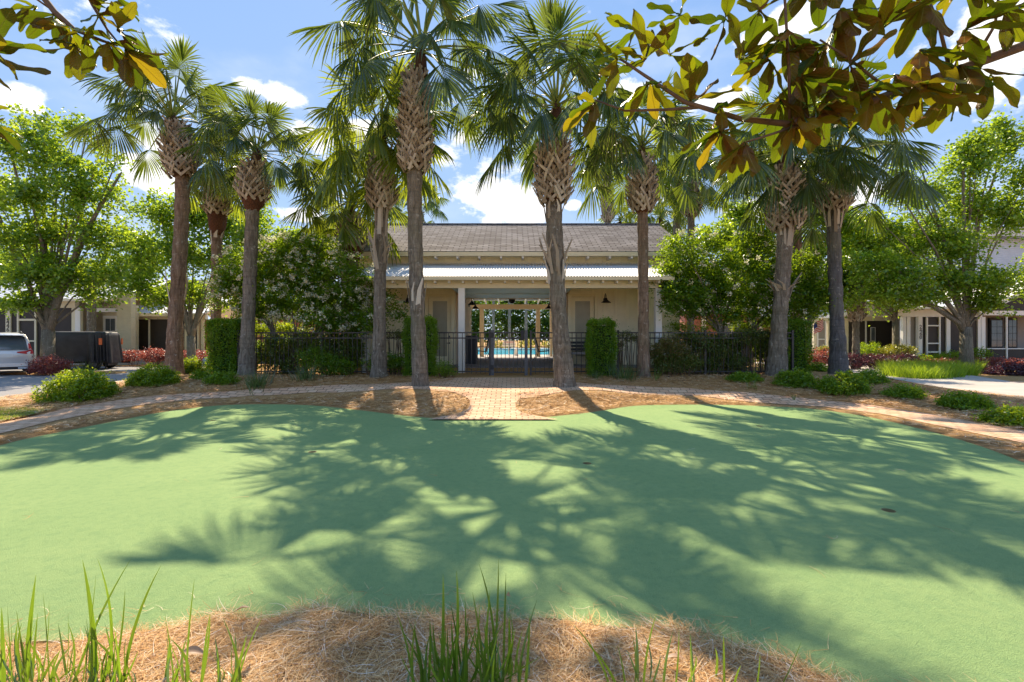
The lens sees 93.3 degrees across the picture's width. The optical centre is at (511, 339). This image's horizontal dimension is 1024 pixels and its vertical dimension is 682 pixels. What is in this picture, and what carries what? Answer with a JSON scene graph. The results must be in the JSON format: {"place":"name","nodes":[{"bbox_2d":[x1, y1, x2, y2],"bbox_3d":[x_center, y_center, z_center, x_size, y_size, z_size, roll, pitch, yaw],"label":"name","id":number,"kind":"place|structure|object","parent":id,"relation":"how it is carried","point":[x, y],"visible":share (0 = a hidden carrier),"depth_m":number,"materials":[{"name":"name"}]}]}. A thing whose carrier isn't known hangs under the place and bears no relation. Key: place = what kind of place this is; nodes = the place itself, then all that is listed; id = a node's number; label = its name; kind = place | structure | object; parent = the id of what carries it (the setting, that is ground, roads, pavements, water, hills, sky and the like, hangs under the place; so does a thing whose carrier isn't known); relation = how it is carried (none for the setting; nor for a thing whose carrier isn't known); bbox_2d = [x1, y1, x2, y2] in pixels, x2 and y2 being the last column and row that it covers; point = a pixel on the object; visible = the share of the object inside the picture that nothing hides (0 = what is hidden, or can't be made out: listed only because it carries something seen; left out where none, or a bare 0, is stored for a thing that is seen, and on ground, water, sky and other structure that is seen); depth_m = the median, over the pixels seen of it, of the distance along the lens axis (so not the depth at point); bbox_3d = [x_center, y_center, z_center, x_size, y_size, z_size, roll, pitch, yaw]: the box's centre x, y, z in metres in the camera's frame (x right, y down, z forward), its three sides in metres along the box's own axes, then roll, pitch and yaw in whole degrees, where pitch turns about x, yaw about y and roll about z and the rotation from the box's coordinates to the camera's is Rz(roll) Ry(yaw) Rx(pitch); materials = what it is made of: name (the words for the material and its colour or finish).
{"place":"outdoors","nodes":[
{"label":"outdoors","id":0,"kind":"place"},
{"bbox_2d":[0,366,158,397],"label":"road","id":1,"kind":"structure","parent":0,"point":[10,385],"depth_m":17.88,"materials":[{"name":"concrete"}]},
{"bbox_2d":[0,331,33,373],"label":"silver suv","id":2,"kind":"object","parent":1,"relation":"on","point":[16,351],"visible":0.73,"depth_m":19.96,"materials":[{"name":"white paint"}]},
{"bbox_2d":[1,371,125,374],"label":"planting bed","id":3,"kind":"object","parent":1,"relation":"on","point":[25,373],"visible":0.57,"depth_m":20.84,"materials":[{"name":"brown soil"}]},
{"bbox_2d":[0,103,140,371],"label":"maple tree","id":4,"kind":"object","parent":3,"relation":"on","point":[53,275],"visible":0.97,"depth_m":20.49,"materials":[{"name":"green plant"}]},
{"bbox_2d":[55,331,122,369],"bbox_3d":[-21.405,0.530,24.204,2.746,1.880,2.321,0,0,-19],"label":"covered trailer","id":5,"kind":"object","parent":1,"relation":"on","point":[97,348],"visible":0.74,"depth_m":23.44,"materials":[{"name":"black fabric"}]},
{"bbox_2d":[71,363,163,365],"bbox_3d":[-52.300,1.455,28.200,75.400,0.001,3.600,0,0,0],"label":"planting bed","id":6,"kind":"object","parent":1,"relation":"on","point":[161,364],"depth_m":27.32,"materials":[{"name":"brown soil"}]},
{"bbox_2d":[74,259,107,330],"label":"palm tree","id":7,"kind":"object","parent":6,"relation":"on","point":[91,317],"visible":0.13,"depth_m":26.87,"materials":[{"name":"green plant"}]},
{"bbox_2d":[121,345,207,365],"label":"red shrub","id":8,"kind":"object","parent":6,"relation":"on","point":[143,354],"visible":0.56,"depth_m":26.88,"materials":[{"name":"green plant"}]},
{"bbox_2d":[0,378,449,432],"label":"brick path","id":9,"kind":"structure","parent":0,"point":[63,413],"depth_m":11.40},
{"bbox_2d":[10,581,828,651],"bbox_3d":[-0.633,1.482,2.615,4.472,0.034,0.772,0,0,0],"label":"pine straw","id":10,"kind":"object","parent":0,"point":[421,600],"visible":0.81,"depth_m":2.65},
{"bbox_2d":[431,389,568,418],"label":"brick path","id":11,"kind":"structure","parent":0,"point":[492,405],"depth_m":10.16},
{"bbox_2d":[448,377,574,398],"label":"brick path","id":12,"kind":"structure","parent":0,"point":[495,384],"depth_m":12.30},
{"bbox_2d":[0,340,1023,681],"bbox_3d":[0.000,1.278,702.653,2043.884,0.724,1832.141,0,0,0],"label":"ground","id":13,"kind":"structure","parent":0,"point":[372,400],"depth_m":10.79,"materials":[{"name":"plant"}]},
{"bbox_2d":[21,353,73,375],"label":"red shrub","id":14,"kind":"object","parent":13,"relation":"on","point":[38,367],"visible":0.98,"depth_m":19.80,"materials":[{"name":"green plant"}]},
{"bbox_2d":[29,365,123,403],"bbox_3d":[-9.897,0.992,11.035,1.770,0.842,1.316,0,0,0],"label":"azalea bush","id":15,"kind":"object","parent":13,"relation":"on","point":[89,385],"visible":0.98,"depth_m":10.79,"materials":[{"name":"green plant"}]},
{"bbox_2d":[0,0,168,150],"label":"magnolia tree","id":16,"kind":"object","parent":13,"relation":"on","point":[131,64],"visible":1,"depth_m":1.98,"materials":[{"name":"green plant"}]},
{"bbox_2d":[0,279,170,364],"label":"house","id":17,"kind":"structure","parent":13,"relation":"on","point":[124,323],"depth_m":28.08,"materials":[{"name":"paint"}]},
{"bbox_2d":[17,309,36,360],"bbox_3d":[-28.122,-0.260,28.030,1.152,3.125,0.100,0,0,0],"label":"screen door","id":18,"kind":"structure","parent":17,"relation":"in","point":[28,325],"depth_m":28.06,"materials":[{"name":"beige paint"}]},
{"bbox_2d":[59,29,249,374],"bbox_3d":[-10.582,-3.914,14.903,4.945,10.385,4.884,0,0,41],"label":"palm tree","id":19,"kind":"object","parent":13,"relation":"on","point":[179,170],"visible":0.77,"depth_m":14.70,"materials":[{"name":"green plant"}]},
{"bbox_2d":[122,362,186,387],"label":"azalea bush","id":20,"kind":"object","parent":13,"relation":"on","point":[148,376],"visible":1,"depth_m":12.27,"materials":[{"name":"green plant"}]},
{"bbox_2d":[101,187,279,361],"bbox_3d":[-17.317,-3.350,25.971,9.516,9.984,4.980,0,0,0],"label":"maple tree","id":21,"kind":"object","parent":13,"relation":"on","point":[145,251],"visible":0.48,"depth_m":25.44,"materials":[{"name":"green plant"}]},
{"bbox_2d":[184,355,204,373],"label":"azalea bush","id":22,"kind":"object","parent":13,"relation":"on","point":[190,366],"visible":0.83,"depth_m":15.31,"materials":[{"name":"green plant"}]},
{"bbox_2d":[136,280,263,362],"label":"house","id":23,"kind":"structure","parent":13,"relation":"on","point":[152,331],"depth_m":30.56,"materials":[{"name":"paint"}]},
{"bbox_2d":[153,128,251,319],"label":"palm tree","id":24,"kind":"object","parent":13,"relation":"on","point":[218,209],"visible":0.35,"depth_m":16.43,"materials":[{"name":"green plant"}]},
{"bbox_2d":[198,369,240,385],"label":"azalea bush","id":25,"kind":"object","parent":13,"relation":"on","point":[222,378],"visible":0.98,"depth_m":12.45,"materials":[{"name":"green plant"}]},
{"bbox_2d":[201,316,255,374],"bbox_3d":[-8.640,0.239,14.801,1.274,1.956,1.350,0,0,0],"label":"clipped hedge","id":26,"kind":"object","parent":13,"relation":"on","point":[221,344],"visible":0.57,"depth_m":14.34,"materials":[{"name":"green plant"}]},
{"bbox_2d":[173,83,328,376],"bbox_3d":[-7.513,-3.051,14.023,4.028,8.537,4.177,0,0,0],"label":"palm tree","id":27,"kind":"object","parent":13,"relation":"on","point":[250,182],"visible":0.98,"depth_m":13.90,"materials":[{"name":"green plant"}]},
{"bbox_2d":[233,368,276,394],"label":"grass clump","id":28,"kind":"object","parent":13,"relation":"on","point":[257,382],"visible":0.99,"depth_m":12.23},
{"bbox_2d":[224,210,302,336],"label":"broadleaf tree","id":29,"kind":"object","parent":13,"relation":"on","point":[238,235],"visible":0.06,"depth_m":24.58,"materials":[{"name":"green plant"}]},
{"bbox_2d":[255,321,310,366],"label":"shrub","id":30,"kind":"object","parent":13,"relation":"on","point":[282,327],"visible":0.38,"depth_m":16.12,"materials":[{"name":"green plant"}]},
{"bbox_2d":[202,227,409,373],"bbox_3d":[-6.360,-1.089,15.070,6.920,4.670,2.791,0,0,0],"label":"flowering shrub","id":31,"kind":"object","parent":13,"relation":"on","point":[303,257],"visible":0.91,"depth_m":14.58,"materials":[{"name":"green plant"}]},
{"bbox_2d":[255,330,367,373],"bbox_3d":[-6.372,0.364,15.081,3.782,1.493,1.120,0,0,0],"label":"shrub","id":32,"kind":"object","parent":13,"relation":"on","point":[318,335],"visible":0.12,"depth_m":14.99,"materials":[{"name":"green plant"}]},
{"bbox_2d":[292,342,357,376],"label":"shrub","id":33,"kind":"object","parent":13,"relation":"on","point":[323,363],"visible":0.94,"depth_m":13.84,"materials":[{"name":"green plant"}]},
{"bbox_2d":[280,137,407,366],"bbox_3d":[-5.443,-2.848,16.557,4.221,7.847,4.349,0,0,0],"label":"palm tree","id":34,"kind":"object","parent":13,"relation":"on","point":[355,235],"visible":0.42,"depth_m":15.56,"materials":[{"name":"green plant"}]},
{"bbox_2d":[237,330,490,374],"bbox_3d":[-4.405,0.440,14.400,7.560,1.450,0.070,0,0,0],"label":"iron fence","id":35,"kind":"object","parent":13,"relation":"on","point":[366,338],"visible":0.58,"depth_m":14.39,"materials":[{"name":"metal"}]},
{"bbox_2d":[255,325,364,374],"bbox_3d":[-6.043,0.328,14.566,3.443,1.591,1.101,0,0,0],"label":"vine","id":36,"kind":"object","parent":35,"relation":"attached to","point":[339,349],"visible":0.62,"depth_m":14.45,"materials":[{"name":"green plant"}]},
{"bbox_2d":[490,330,527,374],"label":"iron gate","id":37,"kind":"structure","parent":35,"relation":"attached to","point":[492,332],"depth_m":14.36,"materials":[{"name":"metal"}]},
{"bbox_2d":[294,56,459,378],"bbox_3d":[-3.582,-3.353,13.467,4.522,9.155,4.739,0,0,0],"label":"palm tree","id":38,"kind":"object","parent":13,"relation":"on","point":[380,182],"visible":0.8,"depth_m":13.28,"materials":[{"name":"green plant"}]},
{"bbox_2d":[359,350,406,375],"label":"fan palm shrub","id":39,"kind":"object","parent":13,"relation":"on","point":[395,363],"visible":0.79,"depth_m":13.93,"materials":[{"name":"green plant"}]},
{"bbox_2d":[287,0,538,385],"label":"palm tree","id":40,"kind":"object","parent":13,"relation":"on","point":[418,98],"visible":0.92,"depth_m":11.90,"materials":[{"name":"green plant"}]},
{"bbox_2d":[399,314,440,376],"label":"clipped hedge","id":41,"kind":"object","parent":13,"relation":"on","point":[432,342],"visible":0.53,"depth_m":13.78,"materials":[{"name":"green plant"}]},
{"bbox_2d":[390,175,449,222],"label":"palm tree","id":42,"kind":"object","parent":13,"relation":"on","point":[436,212],"visible":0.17,"depth_m":24.75,"materials":[{"name":"green plant"}]},
{"bbox_2d":[428,358,461,378],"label":"shrub","id":43,"kind":"object","parent":13,"relation":"on","point":[445,369],"visible":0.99,"depth_m":13.52,"materials":[{"name":"green plant"}]},
{"bbox_2d":[471,301,507,344],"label":"broadleaf tree","id":44,"kind":"object","parent":13,"relation":"on","point":[475,320],"visible":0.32,"depth_m":59.14,"materials":[{"name":"green plant"}]},
{"bbox_2d":[337,223,684,372],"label":"pool pavilion","id":45,"kind":"structure","parent":13,"relation":"on","point":[485,262],"depth_m":17.47,"materials":[{"name":"beige paint"}]},
{"bbox_2d":[429,297,450,363],"bbox_3d":[-2.610,-0.325,17.507,0.820,2.430,0.107,0,0,0],"label":"door","id":46,"kind":"structure","parent":45,"relation":"in","point":[439,307],"depth_m":17.54,"materials":[{"name":"beige paint"}]},
{"bbox_2d":[465,335,477,363],"bbox_3d":[-1.520,0.370,18.200,0.480,1.060,0.440,0,0,0],"label":"trash bin","id":47,"kind":"object","parent":45,"relation":"on","point":[474,349],"visible":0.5,"depth_m":18.00,"materials":[{"name":"black metal"}]},
{"bbox_2d":[571,297,593,363],"bbox_3d":[2.560,-0.325,17.540,0.840,2.430,0.040,0,0,0],"label":"door","id":48,"kind":"structure","parent":45,"relation":"in","point":[582,308],"depth_m":17.54,"materials":[{"name":"beige paint"}]},
{"bbox_2d":[487,301,534,343],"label":"broadleaf tree","id":49,"kind":"object","parent":13,"relation":"on","point":[517,321],"visible":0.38,"depth_m":61.18,"materials":[{"name":"green plant"}]},
{"bbox_2d":[0,404,1023,681],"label":"putting green","id":50,"kind":"object","parent":13,"relation":"on","point":[738,516],"visible":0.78,"depth_m":3.87,"materials":[{"name":"carpet"}]},
{"bbox_2d":[0,373,1023,455],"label":"pine straw","id":51,"kind":"object","parent":13,"relation":"on","point":[677,378],"visible":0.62,"depth_m":11.13,"materials":[{"name":"plant"}]},
{"bbox_2d":[4,590,1023,681],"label":"pine straw","id":52,"kind":"object","parent":13,"relation":"on","point":[346,638],"visible":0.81,"depth_m":2.28,"materials":[{"name":"plant"}]},
{"bbox_2d":[0,577,81,681],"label":"grass clump","id":53,"kind":"object","parent":52,"relation":"on","point":[25,668],"visible":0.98,"depth_m":2.00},
{"bbox_2d":[47,559,159,681],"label":"grass clump","id":54,"kind":"object","parent":52,"relation":"on","point":[93,664],"visible":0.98,"depth_m":2.01,"materials":[{"name":"plant"}]},
{"bbox_2d":[164,585,260,681],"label":"grass clump","id":55,"kind":"object","parent":52,"relation":"on","point":[237,673],"visible":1,"depth_m":1.97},
{"bbox_2d":[397,571,503,681],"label":"grass clump","id":56,"kind":"object","parent":52,"relation":"on","point":[442,662],"visible":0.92,"depth_m":1.99,"materials":[{"name":"plant"}]},
{"bbox_2d":[430,559,536,681],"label":"grass clump","id":57,"kind":"object","parent":52,"relation":"on","point":[489,664],"visible":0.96,"depth_m":1.97,"materials":[{"name":"plant"}]},
{"bbox_2d":[576,613,800,681],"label":"grass clump","id":58,"kind":"object","parent":52,"relation":"on","point":[692,668],"visible":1,"depth_m":2.04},
{"bbox_2d":[517,301,552,346],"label":"broadleaf tree","id":59,"kind":"object","parent":13,"relation":"on","point":[544,322],"visible":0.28,"depth_m":59.63,"materials":[{"name":"green plant"}]},
{"bbox_2d":[450,0,645,387],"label":"palm tree","id":60,"kind":"object","parent":13,"relation":"on","point":[548,170],"visible":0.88,"depth_m":11.89,"materials":[{"name":"green plant"}]},
{"bbox_2d":[583,315,619,376],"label":"clipped hedge","id":61,"kind":"object","parent":13,"relation":"on","point":[600,350],"visible":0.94,"depth_m":13.77,"materials":[{"name":"green plant"}]},
{"bbox_2d":[574,137,630,222],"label":"palm tree","id":62,"kind":"object","parent":13,"relation":"on","point":[609,216],"visible":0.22,"depth_m":26.77,"materials":[{"name":"green plant"}]},
{"bbox_2d":[602,361,645,381],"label":"grass clump","id":63,"kind":"object","parent":13,"relation":"on","point":[622,375],"visible":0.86,"depth_m":13.14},
{"bbox_2d":[569,68,716,377],"bbox_3d":[3.633,-3.133,13.500,4.612,8.706,4.428,0,0,0],"label":"palm tree","id":64,"kind":"object","parent":13,"relation":"on","point":[645,181],"visible":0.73,"depth_m":13.56,"materials":[{"name":"green plant"}]},
{"bbox_2d":[530,330,793,374],"bbox_3d":[4.455,0.440,14.400,7.860,1.450,0.070,0,0,0],"label":"iron fence","id":65,"kind":"object","parent":13,"relation":"on","point":[705,351],"visible":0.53,"depth_m":14.38,"materials":[{"name":"metal"}]},
{"bbox_2d":[615,326,637,373],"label":"vine","id":66,"kind":"object","parent":65,"relation":"attached to","point":[625,344],"visible":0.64,"depth_m":14.37,"materials":[{"name":"green plant"}]},
{"bbox_2d":[670,326,770,374],"bbox_3d":[6.491,0.345,14.560,3.551,1.553,1.097,0,0,0],"label":"vine","id":67,"kind":"object","parent":65,"relation":"attached to","point":[719,351],"visible":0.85,"depth_m":14.41,"materials":[{"name":"green plant"}]},
{"bbox_2d":[629,189,697,235],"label":"palm tree","id":68,"kind":"object","parent":13,"relation":"on","point":[660,219],"visible":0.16,"depth_m":26.34,"materials":[{"name":"green plant"}]},
{"bbox_2d":[649,332,706,376],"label":"bronze shrub","id":69,"kind":"object","parent":13,"relation":"on","point":[674,351],"visible":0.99,"depth_m":13.84,"materials":[{"name":"green plant"}]},
{"bbox_2d":[645,114,716,326],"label":"palm tree","id":70,"kind":"object","parent":13,"relation":"on","point":[675,224],"visible":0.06,"depth_m":22.85,"materials":[{"name":"green plant"}]},
{"bbox_2d":[653,137,731,359],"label":"palm tree","id":71,"kind":"object","parent":13,"relation":"on","point":[703,195],"visible":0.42,"depth_m":21.27,"materials":[{"name":"green plant"}]},
{"bbox_2d":[662,319,769,365],"bbox_3d":[7.167,0.083,16.513,4.181,1.795,1.406,0,0,0],"label":"shrub","id":72,"kind":"object","parent":13,"relation":"on","point":[677,327],"visible":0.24,"depth_m":16.54,"materials":[{"name":"green plant"}]},
{"bbox_2d":[680,301,769,335],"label":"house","id":73,"kind":"structure","parent":13,"relation":"on","point":[696,322],"depth_m":44.00,"materials":[{"name":"paint"}]},
{"bbox_2d":[685,194,776,362],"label":"broadleaf tree","id":74,"kind":"object","parent":13,"relation":"on","point":[735,219],"visible":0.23,"depth_m":23.44,"materials":[{"name":"green plant"}]},
{"bbox_2d":[722,370,764,382],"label":"azalea bush","id":75,"kind":"object","parent":13,"relation":"on","point":[739,377],"visible":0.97,"depth_m":12.78,"materials":[{"name":"green plant"}]},
{"bbox_2d":[648,221,848,373],"bbox_3d":[7.076,-1.192,15.001,5.938,4.872,2.615,0,0,0],"label":"flowering shrub","id":76,"kind":"object","parent":13,"relation":"on","point":[696,287],"visible":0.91,"depth_m":14.65,"materials":[{"name":"green plant"}]},
{"bbox_2d":[698,76,883,376],"bbox_3d":[7.972,-3.256,14.132,4.515,8.954,4.486,0,0,0],"label":"palm tree","id":77,"kind":"object","parent":13,"relation":"on","point":[783,227],"visible":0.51,"depth_m":13.76,"materials":[{"name":"green plant"}]},
{"bbox_2d":[767,318,815,373],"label":"clipped hedge","id":78,"kind":"object","parent":13,"relation":"on","point":[802,331],"visible":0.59,"depth_m":14.46,"materials":[{"name":"green plant"}]},
{"bbox_2d":[562,0,1023,181],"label":"magnolia tree","id":79,"kind":"object","parent":13,"relation":"on","point":[784,119],"visible":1,"depth_m":1.70,"materials":[{"name":"green plant"}]},
{"bbox_2d":[770,366,818,388],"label":"azalea bush","id":80,"kind":"object","parent":13,"relation":"on","point":[796,379],"visible":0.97,"depth_m":12.12,"materials":[{"name":"green plant"}]},
{"bbox_2d":[740,128,862,317],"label":"palm tree","id":81,"kind":"object","parent":13,"relation":"on","point":[798,245],"visible":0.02,"depth_m":16.64,"materials":[{"name":"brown plant"}]},
{"bbox_2d":[756,257,899,362],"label":"house","id":82,"kind":"structure","parent":13,"relation":"on","point":[878,330],"depth_m":30.06,"materials":[{"name":"paint"}]},
{"bbox_2d":[811,369,874,396],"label":"azalea bush","id":83,"kind":"object","parent":13,"relation":"on","point":[849,383],"visible":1,"depth_m":11.38,"materials":[{"name":"green plant"}]},
{"bbox_2d":[734,53,952,375],"bbox_3d":[9.423,-3.388,14.331,5.371,9.221,5.992,0,0,38],"label":"palm tree","id":84,"kind":"object","parent":13,"relation":"on","point":[900,184],"visible":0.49,"depth_m":14.14,"materials":[{"name":"green plant"}]},
{"bbox_2d":[802,206,889,365],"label":"broadleaf tree","id":85,"kind":"object","parent":13,"relation":"on","point":[847,236],"visible":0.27,"depth_m":24.02,"materials":[{"name":"green plant"}]},
{"bbox_2d":[842,261,877,368],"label":"palm tree","id":86,"kind":"object","parent":13,"relation":"on","point":[854,317],"visible":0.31,"depth_m":24.35,"materials":[{"name":"green plant"}]},
{"bbox_2d":[856,366,894,384],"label":"azalea bush","id":87,"kind":"object","parent":13,"relation":"on","point":[874,378],"visible":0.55,"depth_m":12.56,"materials":[{"name":"green plant"}]},
{"bbox_2d":[824,200,933,355],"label":"maple tree","id":88,"kind":"object","parent":13,"relation":"on","point":[894,316],"visible":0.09,"depth_m":25.87,"materials":[{"name":"green plant"}]},
{"bbox_2d":[848,350,926,368],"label":"purple shrub","id":89,"kind":"object","parent":13,"relation":"on","point":[866,360],"visible":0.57,"depth_m":24.26,"materials":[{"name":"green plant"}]},
{"bbox_2d":[874,343,918,355],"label":"golden shrub","id":90,"kind":"object","parent":13,"relation":"on","point":[904,348],"visible":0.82,"depth_m":25.68,"materials":[{"name":"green plant"}]},
{"bbox_2d":[878,379,930,399],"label":"azalea bush","id":91,"kind":"object","parent":13,"relation":"on","point":[904,392],"visible":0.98,"depth_m":11.04,"materials":[{"name":"green plant"}]},
{"bbox_2d":[871,356,990,378],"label":"ornamental grass","id":92,"kind":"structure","parent":13,"relation":"on","point":[929,369],"depth_m":19.33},
{"bbox_2d":[842,104,1023,366],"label":"maple tree","id":93,"kind":"object","parent":13,"relation":"on","point":[951,241],"visible":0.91,"depth_m":22.14,"materials":[{"name":"green plant"}]},
{"bbox_2d":[867,226,1023,365],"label":"house","id":94,"kind":"structure","parent":13,"relation":"on","point":[927,330],"depth_m":27.08,"materials":[{"name":"paint"}]},
{"bbox_2d":[925,317,940,357],"bbox_3d":[23.537,-0.047,27.025,0.833,2.444,0.110,0,0,0],"label":"screen door","id":95,"kind":"structure","parent":94,"relation":"in","point":[932,324],"depth_m":27.06,"materials":[{"name":"white paint"}]},
{"bbox_2d":[988,318,1002,347],"bbox_3d":[29.125,-0.406,29.095,0.811,1.833,0.190,0,0,0],"label":"window","id":96,"kind":"structure","parent":94,"relation":"in","point":[995,325],"depth_m":29.00,"materials":[{"name":"black glass"}]},
{"bbox_2d":[1008,318,1016,347],"bbox_3d":[30.056,-0.406,29.095,0.631,1.833,0.190,0,0,0],"label":"window","id":97,"kind":"structure","parent":94,"relation":"in","point":[1012,324],"depth_m":29.00,"materials":[{"name":"black glass"}]},
{"bbox_2d":[934,389,997,411],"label":"azalea bush","id":98,"kind":"object","parent":13,"relation":"on","point":[963,401],"visible":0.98,"depth_m":9.98,"materials":[{"name":"green plant"}]},
{"bbox_2d":[970,402,1023,428],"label":"azalea bush","id":99,"kind":"object","parent":13,"relation":"on","point":[1012,415],"visible":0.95,"depth_m":8.31,"materials":[{"name":"green plant"}]},
{"bbox_2d":[974,354,1023,369],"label":"red shrub","id":100,"kind":"object","parent":13,"relation":"on","point":[1000,360],"visible":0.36,"depth_m":24.16,"materials":[{"name":"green plant"}]},
{"bbox_2d":[980,358,1023,375],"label":"purple shrub","id":101,"kind":"object","parent":13,"relation":"on","point":[1018,368],"visible":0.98,"depth_m":20.42,"materials":[{"name":"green plant"}]},
{"label":"lawn soil","id":102,"kind":"structure","parent":13,"relation":"on","visible":0},
{"bbox_2d":[0,404,54,419],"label":"lawn grass","id":103,"kind":"structure","parent":102,"relation":"on","point":[12,414],"depth_m":9.55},
{"bbox_2d":[0,0,1023,339],"label":"sky","id":104,"kind":"structure","parent":0,"point":[247,41],"materials":[{"name":"blue"}]},
{"bbox_2d":[575,382,1023,442],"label":"brick path","id":105,"kind":"structure","parent":0,"point":[1017,435],"depth_m":10.79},
{"bbox_2d":[756,362,1023,398],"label":"road","id":106,"kind":"structure","parent":0,"point":[979,384],"depth_m":16.25,"materials":[{"name":"concrete"}]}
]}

